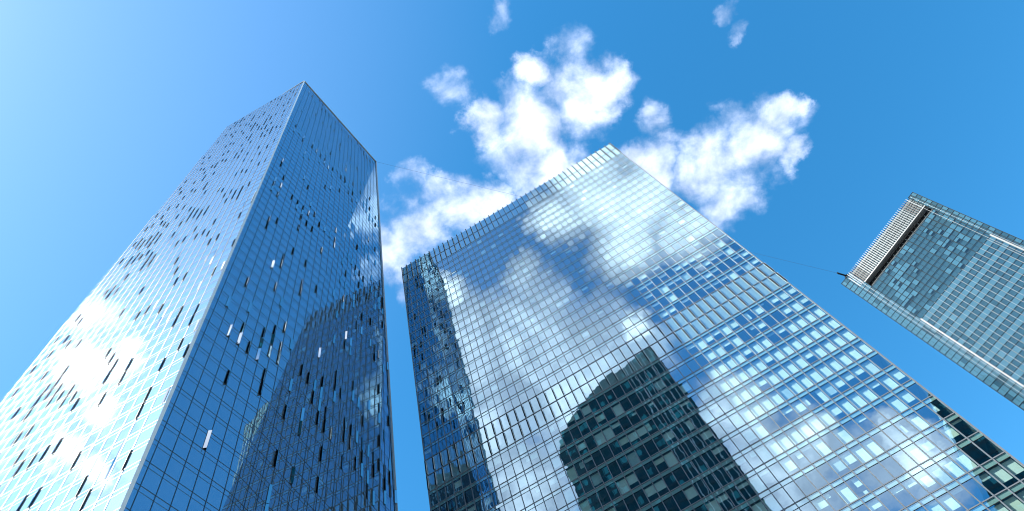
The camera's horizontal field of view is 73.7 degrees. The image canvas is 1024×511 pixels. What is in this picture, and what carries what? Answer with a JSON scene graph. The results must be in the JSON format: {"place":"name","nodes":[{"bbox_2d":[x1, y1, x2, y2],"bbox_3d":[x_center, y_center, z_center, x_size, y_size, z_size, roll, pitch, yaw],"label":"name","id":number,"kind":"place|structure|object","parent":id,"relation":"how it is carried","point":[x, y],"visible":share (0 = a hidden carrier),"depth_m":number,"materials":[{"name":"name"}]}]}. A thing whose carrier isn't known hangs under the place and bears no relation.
{"place":"outdoors","nodes":[
{"label":"outdoors","id":0,"kind":"place"},
{"bbox_2d":[0,81,397,510],"bbox_3d":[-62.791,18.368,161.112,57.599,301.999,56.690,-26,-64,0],"label":"faceted tower","id":1,"kind":"structure","parent":0,"point":[218,341],"depth_m":117.17,"materials":[{"name":"blue glass"}]},
{"bbox_2d":[0,477,12,495],"bbox_3d":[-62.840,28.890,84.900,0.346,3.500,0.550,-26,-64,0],"label":"vent window","id":2,"kind":"structure","parent":1,"relation":"in","point":[9,480],"depth_m":84.92,"materials":[{"name":"white glass"}]},
{"bbox_2d":[27,486,40,508],"bbox_3d":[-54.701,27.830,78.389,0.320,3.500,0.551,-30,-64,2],"label":"vent window","id":3,"kind":"structure","parent":1,"relation":"in","point":[40,486],"depth_m":78.18,"materials":[{"name":"blue glass"}]},
{"bbox_2d":[59,497,75,510],"bbox_3d":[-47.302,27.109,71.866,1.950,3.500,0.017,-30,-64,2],"label":"window pane","id":4,"kind":"structure","parent":1,"relation":"in","point":[63,508],"depth_m":72.81,"materials":[{"name":"white glass"}]},
{"bbox_2d":[74,475,85,496],"bbox_3d":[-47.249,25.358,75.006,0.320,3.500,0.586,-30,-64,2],"label":"vent window","id":5,"kind":"structure","parent":1,"relation":"in","point":[85,475],"depth_m":74.71,"materials":[{"name":"white glass"}]},
{"bbox_2d":[78,488,89,510],"bbox_3d":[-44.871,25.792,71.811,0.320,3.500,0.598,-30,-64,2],"label":"vent window","id":6,"kind":"structure","parent":1,"relation":"in","point":[89,488],"depth_m":71.82,"materials":[{"name":"white glass"}]},
{"bbox_2d":[82,443,93,461],"bbox_3d":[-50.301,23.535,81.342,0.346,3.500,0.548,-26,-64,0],"label":"vent window","id":7,"kind":"structure","parent":1,"relation":"in","point":[92,444],"depth_m":81.06,"materials":[{"name":"white glass"}]},
{"bbox_2d":[81,480,105,510],"bbox_3d":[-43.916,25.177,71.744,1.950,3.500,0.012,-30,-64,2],"label":"window pane","id":8,"kind":"structure","parent":1,"relation":"in","point":[93,496],"depth_m":71.69,"materials":[{"name":"white glass"}]},
{"bbox_2d":[93,495,110,510],"bbox_3d":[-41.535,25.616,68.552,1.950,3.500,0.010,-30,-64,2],"label":"window pane","id":9,"kind":"structure","parent":1,"relation":"in","point":[101,507],"depth_m":69.24,"materials":[{"name":"white glass"}]},
{"bbox_2d":[98,471,121,500],"bbox_3d":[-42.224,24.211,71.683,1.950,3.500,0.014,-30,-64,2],"label":"window pane","id":10,"kind":"structure","parent":1,"relation":"in","point":[108,488],"depth_m":71.62,"materials":[{"name":"white glass"}]},
{"bbox_2d":[104,458,116,479],"bbox_3d":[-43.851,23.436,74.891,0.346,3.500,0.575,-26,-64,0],"label":"vent window","id":11,"kind":"structure","parent":1,"relation":"in","point":[114,460],"depth_m":74.57,"materials":[{"name":"blue glass"}]},
{"bbox_2d":[105,485,127,510],"bbox_3d":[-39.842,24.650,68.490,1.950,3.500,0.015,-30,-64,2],"label":"window pane","id":12,"kind":"structure","parent":1,"relation":"in","point":[113,504],"depth_m":68.58,"materials":[{"name":"white glass"}]},
{"bbox_2d":[115,438,125,457],"bbox_3d":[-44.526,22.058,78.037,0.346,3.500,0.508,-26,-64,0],"label":"vent window","id":13,"kind":"structure","parent":1,"relation":"in","point":[121,446],"depth_m":77.75,"materials":[{"name":"white glass"}]},
{"bbox_2d":[120,449,130,470],"bbox_3d":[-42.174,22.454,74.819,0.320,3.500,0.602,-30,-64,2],"label":"vent window","id":14,"kind":"structure","parent":1,"relation":"in","point":[130,449],"depth_m":74.61,"materials":[{"name":"white glass"}]},
{"bbox_2d":[114,462,137,491],"bbox_3d":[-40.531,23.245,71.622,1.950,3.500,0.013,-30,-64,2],"label":"window pane","id":15,"kind":"structure","parent":1,"relation":"in","point":[125,478],"depth_m":71.56,"materials":[{"name":"white glass"}]},
{"bbox_2d":[131,487,154,510],"bbox_3d":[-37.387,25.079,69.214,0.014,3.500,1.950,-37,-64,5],"label":"window pane","id":16,"kind":"structure","parent":1,"relation":"in","point":[142,503],"depth_m":69.40,"materials":[{"name":"blue glass"}]},
{"bbox_2d":[141,464,163,494],"bbox_3d":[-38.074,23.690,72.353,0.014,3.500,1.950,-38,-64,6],"label":"window pane","id":17,"kind":"structure","parent":1,"relation":"in","point":[151,481],"depth_m":72.30,"materials":[{"name":"blue glass"}]},
{"bbox_2d":[151,497,169,510],"bbox_3d":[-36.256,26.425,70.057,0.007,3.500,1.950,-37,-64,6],"label":"window pane","id":18,"kind":"structure","parent":1,"relation":"in","point":[156,507],"depth_m":70.91,"materials":[{"name":"blue glass"}]},
{"bbox_2d":[151,443,171,471],"bbox_3d":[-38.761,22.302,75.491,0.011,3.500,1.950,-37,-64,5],"label":"window pane","id":19,"kind":"structure","parent":1,"relation":"in","point":[160,459],"depth_m":75.43,"materials":[{"name":"blue glass"}]},
{"bbox_2d":[161,387,170,402],"bbox_3d":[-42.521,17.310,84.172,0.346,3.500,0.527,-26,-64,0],"label":"vent window","id":20,"kind":"structure","parent":1,"relation":"in","point":[167,391],"depth_m":84.04,"materials":[{"name":"white glass"}]},
{"bbox_2d":[156,474,177,504],"bbox_3d":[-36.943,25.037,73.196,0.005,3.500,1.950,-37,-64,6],"label":"window pane","id":21,"kind":"structure","parent":1,"relation":"in","point":[166,491],"depth_m":73.13,"materials":[{"name":"blue glass"}]},
{"bbox_2d":[159,424,178,450],"bbox_3d":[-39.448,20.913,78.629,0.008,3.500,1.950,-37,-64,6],"label":"window pane","id":22,"kind":"structure","parent":1,"relation":"in","point":[168,439],"depth_m":78.59,"materials":[{"name":"blue glass"}]},
{"bbox_2d":[165,453,185,481],"bbox_3d":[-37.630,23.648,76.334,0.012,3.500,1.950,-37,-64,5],"label":"window pane","id":23,"kind":"structure","parent":1,"relation":"in","point":[174,469],"depth_m":76.26,"materials":[{"name":"blue glass"}]},
{"bbox_2d":[167,406,185,431],"bbox_3d":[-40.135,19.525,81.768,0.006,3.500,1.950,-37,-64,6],"label":"window pane","id":24,"kind":"structure","parent":1,"relation":"in","point":[175,420],"depth_m":81.70,"materials":[{"name":"blue glass"}]},
{"bbox_2d":[171,483,191,510],"bbox_3d":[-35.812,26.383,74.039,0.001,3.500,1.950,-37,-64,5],"label":"window pane","id":25,"kind":"structure","parent":1,"relation":"in","point":[180,502],"depth_m":74.03,"materials":[{"name":"blue glass"}]},
{"bbox_2d":[173,433,191,460],"bbox_3d":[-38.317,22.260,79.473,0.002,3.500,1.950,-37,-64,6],"label":"window pane","id":26,"kind":"structure","parent":1,"relation":"in","point":[182,448],"depth_m":79.41,"materials":[{"name":"blue glass"}]},
{"bbox_2d":[175,389,191,413],"bbox_3d":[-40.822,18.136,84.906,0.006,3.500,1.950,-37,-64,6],"label":"window pane","id":27,"kind":"structure","parent":1,"relation":"in","point":[183,403],"depth_m":84.85,"materials":[{"name":"blue glass"}]},
{"bbox_2d":[179,462,198,490],"bbox_3d":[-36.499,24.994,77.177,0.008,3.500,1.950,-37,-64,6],"label":"window pane","id":28,"kind":"structure","parent":1,"relation":"in","point":[188,478],"depth_m":77.12,"materials":[{"name":"blue glass"}]},
{"bbox_2d":[181,415,198,440],"bbox_3d":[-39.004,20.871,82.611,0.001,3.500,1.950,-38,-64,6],"label":"window pane","id":29,"kind":"structure","parent":1,"relation":"in","point":[188,429],"depth_m":82.56,"materials":[{"name":"blue glass"}]},
{"bbox_2d":[182,374,198,396],"bbox_3d":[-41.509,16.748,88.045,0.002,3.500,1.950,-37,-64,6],"label":"window pane","id":30,"kind":"structure","parent":1,"relation":"in","point":[188,386],"depth_m":87.99,"materials":[{"name":"blue glass"}]},
{"bbox_2d":[187,398,203,422],"bbox_3d":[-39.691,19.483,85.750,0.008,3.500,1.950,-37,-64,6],"label":"window pane","id":31,"kind":"structure","parent":1,"relation":"in","point":[194,412],"depth_m":85.70,"materials":[{"name":"blue glass"}]},
{"bbox_2d":[187,493,204,510],"bbox_3d":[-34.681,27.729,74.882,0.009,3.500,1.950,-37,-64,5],"label":"window pane","id":32,"kind":"structure","parent":1,"relation":"in","point":[194,505],"depth_m":75.42,"materials":[{"name":"blue glass"}]},
{"bbox_2d":[187,443,204,469],"bbox_3d":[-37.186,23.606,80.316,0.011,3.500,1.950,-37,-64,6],"label":"window pane","id":33,"kind":"structure","parent":1,"relation":"in","point":[195,458],"depth_m":80.26,"materials":[{"name":"blue glass"}]},
{"bbox_2d":[193,472,211,500],"bbox_3d":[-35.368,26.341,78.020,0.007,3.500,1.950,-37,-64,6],"label":"window pane","id":34,"kind":"structure","parent":1,"relation":"in","point":[202,487],"depth_m":77.98,"materials":[{"name":"blue glass"}]},
{"bbox_2d":[203,430,211,449],"bbox_3d":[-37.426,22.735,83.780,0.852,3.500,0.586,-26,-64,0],"label":"vent window","id":35,"kind":"structure","parent":1,"relation":"in","point":[209,432],"depth_m":83.66,"materials":[{"name":"white glass"}]},
{"bbox_2d":[200,408,215,429],"bbox_3d":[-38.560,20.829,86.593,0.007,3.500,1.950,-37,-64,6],"label":"window pane","id":36,"kind":"structure","parent":1,"relation":"in","point":[207,421],"depth_m":86.57,"materials":[{"name":"blue glass"}]},
{"bbox_2d":[200,452,216,478],"bbox_3d":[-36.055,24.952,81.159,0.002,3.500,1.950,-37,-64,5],"label":"window pane","id":37,"kind":"structure","parent":1,"relation":"in","point":[207,467],"depth_m":81.11,"materials":[{"name":"blue glass"}]},
{"bbox_2d":[206,434,222,458],"bbox_3d":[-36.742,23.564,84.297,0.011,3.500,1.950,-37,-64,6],"label":"window pane","id":38,"kind":"structure","parent":1,"relation":"in","point":[213,448],"depth_m":84.23,"materials":[{"name":"blue glass"}]},
{"bbox_2d":[207,481,223,509],"bbox_3d":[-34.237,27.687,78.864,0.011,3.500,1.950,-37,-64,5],"label":"window pane","id":39,"kind":"structure","parent":1,"relation":"in","point":[215,496],"depth_m":78.82,"materials":[{"name":"blue glass"}]},
{"bbox_2d":[212,417,226,440],"bbox_3d":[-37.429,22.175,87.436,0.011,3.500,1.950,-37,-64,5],"label":"window pane","id":40,"kind":"structure","parent":1,"relation":"in","point":[219,430],"depth_m":87.37,"materials":[{"name":"blue glass"}]},
{"bbox_2d":[213,461,229,487],"bbox_3d":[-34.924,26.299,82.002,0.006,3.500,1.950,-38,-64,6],"label":"window pane","id":41,"kind":"structure","parent":1,"relation":"in","point":[220,476],"depth_m":81.96,"materials":[{"name":"blue glass"}]},
{"bbox_2d":[219,442,233,467],"bbox_3d":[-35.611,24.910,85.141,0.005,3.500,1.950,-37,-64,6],"label":"window pane","id":42,"kind":"structure","parent":1,"relation":"in","point":[225,457],"depth_m":85.08,"materials":[{"name":"blue glass"}]},
{"bbox_2d":[224,370,230,383],"bbox_3d":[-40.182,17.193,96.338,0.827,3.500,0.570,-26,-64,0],"label":"vent window","id":43,"kind":"structure","parent":1,"relation":"in","point":[227,375],"depth_m":96.45,"materials":[{"name":"black glass"}]},
{"bbox_2d":[227,324,233,336],"bbox_3d":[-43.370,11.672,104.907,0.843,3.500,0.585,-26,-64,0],"label":"vent window","id":44,"kind":"structure","parent":1,"relation":"in","point":[231,326],"depth_m":104.69,"materials":[{"name":"white glass"}]},
{"bbox_2d":[231,498,242,510],"bbox_3d":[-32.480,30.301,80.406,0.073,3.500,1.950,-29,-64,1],"label":"window pane","id":45,"kind":"structure","parent":1,"relation":"in","point":[234,508],"depth_m":81.22,"materials":[{"name":"blue glass"}]},
{"bbox_2d":[236,332,242,344],"bbox_3d":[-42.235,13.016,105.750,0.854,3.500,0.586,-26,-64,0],"label":"vent window","id":46,"kind":"structure","parent":1,"relation":"in","point":[240,335],"depth_m":105.49,"materials":[{"name":"white glass"}]},
{"bbox_2d":[235,478,248,505],"bbox_3d":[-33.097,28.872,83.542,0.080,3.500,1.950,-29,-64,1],"label":"window pane","id":47,"kind":"structure","parent":1,"relation":"in","point":[241,493],"depth_m":83.51,"materials":[{"name":"blue glass"}]},
{"bbox_2d":[245,487,257,510],"bbox_3d":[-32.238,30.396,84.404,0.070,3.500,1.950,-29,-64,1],"label":"window pane","id":48,"kind":"structure","parent":1,"relation":"in","point":[250,504],"depth_m":84.46,"materials":[{"name":"blue glass"}]},
{"bbox_2d":[255,348,260,360],"bbox_3d":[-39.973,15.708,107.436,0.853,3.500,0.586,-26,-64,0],"label":"vent window","id":49,"kind":"structure","parent":1,"relation":"in","point":[259,349],"depth_m":107.15,"materials":[{"name":"blue glass"}]},
{"bbox_2d":[258,337,263,347],"bbox_3d":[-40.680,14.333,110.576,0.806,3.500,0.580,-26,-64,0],"label":"vent window","id":50,"kind":"structure","parent":1,"relation":"in","point":[262,338],"depth_m":110.52,"materials":[{"name":"blue glass"}]},
{"bbox_2d":[266,484,272,503],"bbox_3d":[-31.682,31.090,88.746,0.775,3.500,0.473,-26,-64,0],"label":"vent window","id":51,"kind":"structure","parent":1,"relation":"in","point":[270,486],"depth_m":88.64,"materials":[{"name":"blue glass"}]},
{"bbox_2d":[270,334,274,345],"bbox_3d":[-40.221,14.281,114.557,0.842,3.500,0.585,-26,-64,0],"label":"vent window","id":52,"kind":"structure","parent":1,"relation":"in","point":[273,336],"depth_m":114.23,"materials":[{"name":"blue glass"}]},
{"bbox_2d":[273,450,278,465],"bbox_3d":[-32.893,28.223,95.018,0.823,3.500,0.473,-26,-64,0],"label":"vent window","id":53,"kind":"structure","parent":1,"relation":"in","point":[275,459],"depth_m":94.97,"materials":[{"name":"black glass"}]},
{"bbox_2d":[288,378,292,390],"bbox_3d":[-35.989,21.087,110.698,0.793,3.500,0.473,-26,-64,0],"label":"vent window","id":54,"kind":"structure","parent":1,"relation":"in","point":[291,382],"depth_m":110.66,"materials":[{"name":"blue glass"}]},
{"bbox_2d":[290,467,295,483],"bbox_3d":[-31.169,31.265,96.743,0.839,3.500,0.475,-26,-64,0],"label":"vent window","id":55,"kind":"structure","parent":1,"relation":"in","point":[293,470],"depth_m":96.55,"materials":[{"name":"blue glass"}]},
{"bbox_2d":[298,421,302,435],"bbox_3d":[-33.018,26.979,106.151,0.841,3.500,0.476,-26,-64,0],"label":"vent window","id":56,"kind":"structure","parent":1,"relation":"in","point":[301,422],"depth_m":106.09,"materials":[{"name":"blue glass"}]},
{"bbox_2d":[300,408,304,420],"bbox_3d":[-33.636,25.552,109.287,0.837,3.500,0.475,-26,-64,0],"label":"vent window","id":57,"kind":"structure","parent":1,"relation":"in","point":[303,409],"depth_m":109.08,"materials":[{"name":"blue glass"}]},
{"bbox_2d":[316,476,319,492],"bbox_3d":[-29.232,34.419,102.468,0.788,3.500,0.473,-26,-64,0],"label":"vent window","id":58,"kind":"structure","parent":1,"relation":"in","point":[317,483],"depth_m":102.42,"materials":[{"name":"black glass"}]},
{"bbox_2d":[317,398,321,412],"bbox_3d":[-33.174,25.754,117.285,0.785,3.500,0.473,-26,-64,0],"label":"vent window","id":59,"kind":"structure","parent":1,"relation":"in","point":[319,403],"depth_m":117.26,"materials":[{"name":"blue glass"}]},
{"bbox_2d":[319,387,322,398],"bbox_3d":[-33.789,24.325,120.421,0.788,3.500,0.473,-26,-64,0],"label":"vent window","id":60,"kind":"structure","parent":1,"relation":"in","point":[321,391],"depth_m":120.27,"materials":[{"name":"blue glass"}]},
{"bbox_2d":[329,427,332,439],"bbox_3d":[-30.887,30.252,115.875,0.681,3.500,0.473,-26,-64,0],"label":"vent window","id":61,"kind":"structure","parent":1,"relation":"in","point":[330,435],"depth_m":115.61,"materials":[{"name":"grey glass"}]},
{"bbox_2d":[360,463,362,476],"bbox_3d":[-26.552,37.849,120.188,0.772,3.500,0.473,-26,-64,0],"label":"vent window","id":62,"kind":"structure","parent":1,"relation":"in","point":[361,473],"depth_m":119.83,"materials":[{"name":"blue glass"}]},
{"bbox_2d":[361,438,363,451],"bbox_3d":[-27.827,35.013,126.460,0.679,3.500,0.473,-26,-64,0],"label":"vent window","id":63,"kind":"structure","parent":1,"relation":"in","point":[362,441],"depth_m":126.32,"materials":[{"name":"blue glass"}]},
{"bbox_2d":[366,470,368,485],"bbox_3d":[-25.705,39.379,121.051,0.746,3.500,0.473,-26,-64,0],"label":"vent window","id":64,"kind":"structure","parent":1,"relation":"in","point":[367,478],"depth_m":120.71,"materials":[{"name":"blue glass"}]},
{"bbox_2d":[372,491,374,505],"bbox_3d":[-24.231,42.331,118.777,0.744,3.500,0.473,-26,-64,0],"label":"vent window","id":65,"kind":"structure","parent":1,"relation":"in","point":[373,496],"depth_m":118.75,"materials":[{"name":"blue glass"}]},
{"bbox_2d":[383,464,385,476],"bbox_3d":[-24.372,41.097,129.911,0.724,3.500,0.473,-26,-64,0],"label":"vent window","id":66,"kind":"structure","parent":1,"relation":"in","point":[384,466],"depth_m":130.08,"materials":[{"name":"blue glass"}]},
{"bbox_2d":[389,484,391,496],"bbox_3d":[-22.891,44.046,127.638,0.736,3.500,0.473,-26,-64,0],"label":"vent window","id":67,"kind":"structure","parent":1,"relation":"in","point":[390,493],"depth_m":127.37,"materials":[{"name":"blue glass"}]},
{"bbox_2d":[394,490,396,502],"bbox_3d":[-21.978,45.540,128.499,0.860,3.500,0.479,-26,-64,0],"label":"vent window","id":68,"kind":"structure","parent":1,"relation":"in","point":[395,493],"depth_m":128.66,"materials":[{"name":"blue glass"}]},
{"bbox_2d":[379,162,826,270],"bbox_3d":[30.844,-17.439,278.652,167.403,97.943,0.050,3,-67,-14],"label":"cable","id":69,"kind":"object","parent":1,"relation":"attached to","point":[507,193],"visible":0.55,"depth_m":288.73,"materials":[{"name":"metal"}]},
{"bbox_2d":[0,0,1023,510],"label":"sky","id":70,"kind":"structure","parent":0,"point":[798,129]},
{"bbox_2d":[401,143,1023,510],"bbox_3d":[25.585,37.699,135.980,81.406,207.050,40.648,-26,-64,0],"label":"gridded tower","id":71,"kind":"structure","parent":0,"point":[610,327],"depth_m":127.70,"materials":[{"name":"blue glass"}]},
{"bbox_2d":[841,192,1023,410],"bbox_3d":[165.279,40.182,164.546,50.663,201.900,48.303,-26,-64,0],"label":"finned tower","id":72,"kind":"structure","parent":0,"point":[947,282],"depth_m":215.96,"materials":[{"name":"teal glass"}]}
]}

